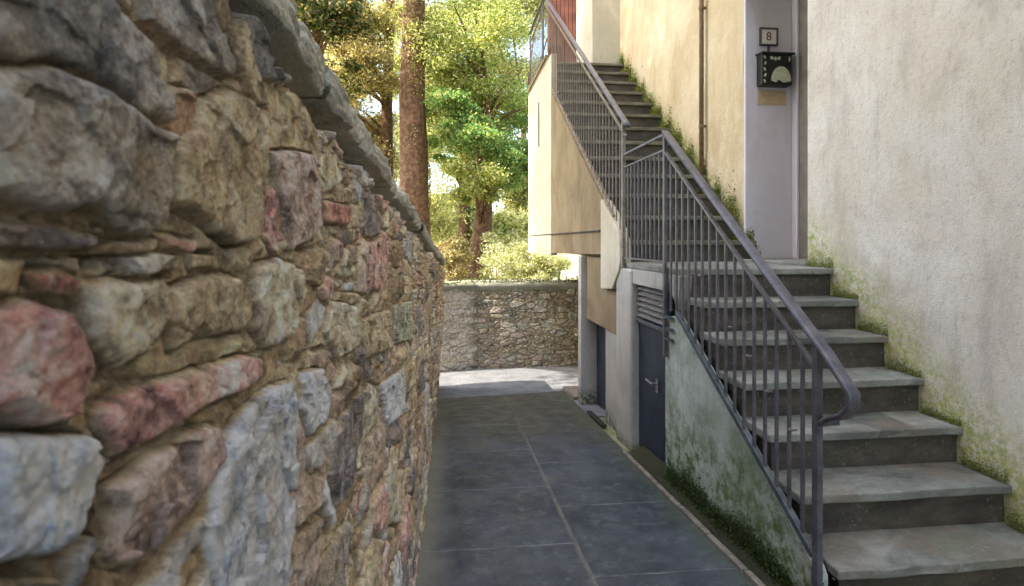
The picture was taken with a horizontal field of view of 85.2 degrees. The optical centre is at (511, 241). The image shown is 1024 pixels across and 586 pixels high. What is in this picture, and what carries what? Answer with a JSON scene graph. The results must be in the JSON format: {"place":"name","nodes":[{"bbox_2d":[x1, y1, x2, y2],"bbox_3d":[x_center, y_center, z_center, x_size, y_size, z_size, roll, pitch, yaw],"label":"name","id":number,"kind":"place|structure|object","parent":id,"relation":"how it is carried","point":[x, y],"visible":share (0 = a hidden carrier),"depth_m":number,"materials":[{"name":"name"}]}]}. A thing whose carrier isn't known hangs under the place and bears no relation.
{"place":"outdoors","nodes":[
{"label":"outdoors","id":0,"kind":"place"},
{"bbox_2d":[325,0,547,244],"label":"sky","id":1,"kind":"structure","parent":0,"point":[512,49],"materials":[{"name":"white"}]},
{"bbox_2d":[437,366,605,416],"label":"courtyard","id":2,"kind":"structure","parent":0,"point":[473,382],"depth_m":6.92,"materials":[{"name":"grey concrete"}]},
{"bbox_2d":[440,279,577,370],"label":"boundary wall","id":3,"kind":"structure","parent":2,"relation":"on","point":[506,324],"depth_m":8.06,"materials":[{"name":"stone"}]},
{"bbox_2d":[444,274,577,284],"bbox_3d":[-0.724,0.535,7.869,3.596,0.145,0.625,0,0,-16],"label":"moss","id":4,"kind":"object","parent":3,"relation":"on","point":[519,281],"visible":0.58,"depth_m":8.08,"materials":[{"name":"green plant"}]},
{"bbox_2d":[586,410,606,426],"bbox_3d":[0.754,1.581,4.986,0.049,0.054,0.556,0,0,-6],"label":"drain grate","id":5,"kind":"object","parent":2,"relation":"on","point":[597,419],"visible":1,"depth_m":4.95,"materials":[{"name":"metal"}]},
{"bbox_2d":[415,391,754,585],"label":"path","id":6,"kind":"structure","parent":0,"point":[556,488],"depth_m":3.01,"materials":[{"name":"grey tile"}]},
{"bbox_2d":[621,450,765,585],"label":"kerb","id":7,"kind":"structure","parent":6,"relation":"on","point":[739,565],"depth_m":2.76,"materials":[{"name":"concrete"}]},
{"bbox_2d":[445,249,766,585],"bbox_3d":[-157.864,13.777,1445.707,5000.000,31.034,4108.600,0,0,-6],"label":"ground","id":8,"kind":"structure","parent":0,"point":[608,429],"depth_m":257.57,"materials":[{"name":"soil"}]},
{"bbox_2d":[0,0,445,585],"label":"stone wall","id":9,"kind":"structure","parent":8,"relation":"on","point":[222,272],"depth_m":0.48,"materials":[{"name":"beige stone"}]},
{"bbox_2d":[295,0,380,107],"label":"evergreen tree","id":10,"kind":"object","parent":8,"relation":"on","point":[325,21],"visible":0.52,"depth_m":9.55,"materials":[{"name":"green plant"}]},
{"bbox_2d":[308,0,402,186],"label":"pine tree","id":11,"kind":"object","parent":8,"relation":"on","point":[379,126],"visible":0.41,"depth_m":12.58,"materials":[{"name":"green plant"}]},
{"bbox_2d":[362,0,456,235],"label":"pine tree","id":12,"kind":"object","parent":8,"relation":"on","point":[414,182],"visible":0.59,"depth_m":10.85,"materials":[{"name":"brown plant"}]},
{"bbox_2d":[401,0,431,225],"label":"ivy","id":13,"kind":"object","parent":12,"relation":"attached to","point":[429,176],"visible":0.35,"depth_m":10.87,"materials":[{"name":"green plant"}]},
{"bbox_2d":[393,167,473,241],"bbox_3d":[-2.557,0.894,15.018,3.581,6.096,3.834,0,0,-6],"label":"shrub","id":14,"kind":"object","parent":8,"relation":"on","point":[439,188],"visible":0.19,"depth_m":15.04,"materials":[{"name":"green plant"}]},
{"bbox_2d":[324,0,547,277],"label":"broadleaf tree","id":15,"kind":"object","parent":8,"relation":"on","point":[512,217],"visible":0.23,"depth_m":15.84,"materials":[{"name":"green plant"}]},
{"bbox_2d":[433,234,478,281],"bbox_3d":[-1.133,1.213,10.526,1.037,2.721,0.936,0,0,-6],"label":"shrub","id":16,"kind":"object","parent":8,"relation":"on","point":[448,249],"visible":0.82,"depth_m":10.41,"materials":[{"name":"yellow plant"}]},
{"bbox_2d":[380,0,545,279],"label":"broadleaf tree","id":17,"kind":"object","parent":8,"relation":"on","point":[446,46],"visible":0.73,"depth_m":11.18,"materials":[{"name":"green plant"}]},
{"bbox_2d":[421,67,528,280],"bbox_3d":[-0.464,-0.551,12.188,3.828,8.028,4.313,0,0,-6],"label":"broadleaf tree","id":18,"kind":"object","parent":8,"relation":"on","point":[464,128],"visible":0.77,"depth_m":10.83,"materials":[{"name":"green plant"}]},
{"bbox_2d":[475,230,537,279],"bbox_3d":[0.002,1.138,10.430,1.428,2.753,1.813,0,0,-6],"label":"shrub","id":19,"kind":"object","parent":8,"relation":"on","point":[511,255],"visible":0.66,"depth_m":10.15,"materials":[{"name":"green plant"}]},
{"bbox_2d":[513,253,575,279],"bbox_3d":[0.586,1.226,9.983,1.218,2.227,1.057,0,0,-6],"label":"shrub","id":20,"kind":"object","parent":8,"relation":"on","point":[542,263],"visible":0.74,"depth_m":9.83,"materials":[{"name":"green plant"}]},
{"bbox_2d":[628,446,784,585],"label":"verge","id":21,"kind":"structure","parent":8,"relation":"on","point":[653,465],"depth_m":2.88,"materials":[{"name":"soil"}]},
{"bbox_2d":[660,454,868,585],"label":"moss","id":22,"kind":"object","parent":21,"relation":"on","point":[712,513],"visible":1,"depth_m":2.62,"materials":[{"name":"green plant"}]},
{"bbox_2d":[527,54,1023,585],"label":"staircase","id":23,"kind":"structure","parent":8,"relation":"on","point":[909,498],"depth_m":2.98,"materials":[{"name":"concrete"}]},
{"bbox_2d":[529,0,630,267],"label":"stair railing","id":24,"kind":"object","parent":23,"relation":"on","point":[536,48],"visible":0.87,"depth_m":5.49,"materials":[{"name":"weathered warm grey steel"},{"name":"painted grey steel"},{"name":"glass"}]},
{"bbox_2d":[597,324,605,410],"bbox_3d":[0.912,1.404,5.332,0.040,1.271,0.729,0,0,-6],"label":"doorway","id":25,"kind":"structure","parent":23,"relation":"in","point":[601,332],"depth_m":5.46,"materials":[{"name":"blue metal"}]},
{"bbox_2d":[636,285,673,462],"bbox_3d":[0.959,0.903,3.801,0.079,1.192,0.607,0,0,-6],"label":"cellar door","id":26,"kind":"structure","parent":23,"relation":"in","point":[651,359],"depth_m":3.83,"materials":[{"name":"grey metal"}]},
{"bbox_2d":[616,48,760,258],"bbox_3d":[1.719,-1.334,6.263,0.168,3.003,3.693,0,0,-6],"label":"moss","id":27,"kind":"object","parent":23,"relation":"on","point":[662,122],"visible":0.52,"depth_m":6.02,"materials":[{"name":"green plant"}]},
{"bbox_2d":[624,130,860,585],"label":"stair railing","id":28,"kind":"object","parent":23,"relation":"attached to","point":[822,350],"visible":1,"depth_m":2.48,"materials":[{"name":"grey metal"}]},
{"bbox_2d":[804,249,1023,535],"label":"moss","id":29,"kind":"object","parent":23,"relation":"on","point":[949,420],"visible":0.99,"depth_m":2.74,"materials":[{"name":"green plant"}]},
{"bbox_2d":[548,0,1023,531],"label":"house","id":30,"kind":"structure","parent":8,"relation":"on","point":[878,156],"depth_m":2.96,"materials":[{"name":"beige paint"}]},
{"bbox_2d":[548,0,575,61],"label":"boarded door","id":31,"kind":"structure","parent":30,"relation":"in","point":[566,9],"depth_m":9.18,"materials":[{"name":"red wood"}]},
{"bbox_2d":[759,27,777,50],"bbox_3d":[2.172,-1.712,4.711,0.161,0.196,0.022,0,0,-6],"label":"house number","id":32,"kind":"object","parent":30,"relation":"attached to","point":[768,37],"visible":1,"depth_m":4.71,"materials":[{"name":"metal"}]},
{"bbox_2d":[757,90,785,104],"bbox_3d":[2.203,-1.222,4.722,0.259,0.123,0.006,0,0,-6],"label":"plaque","id":33,"kind":"object","parent":30,"relation":"attached to","point":[768,97],"visible":1,"depth_m":4.72,"materials":[{"name":"metal"}]},
{"bbox_2d":[755,51,795,87],"bbox_3d":[2.210,-1.446,4.673,0.297,0.278,0.104,0,0,-6],"label":"letterbox","id":34,"kind":"object","parent":30,"relation":"attached to","point":[774,69],"visible":1,"depth_m":4.64,"materials":[{"name":"black metal"}]},
{"bbox_2d":[792,0,807,258],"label":"door","id":35,"kind":"structure","parent":30,"relation":"in","point":[799,7],"depth_m":4.65,"materials":[{"name":"beige paint"}]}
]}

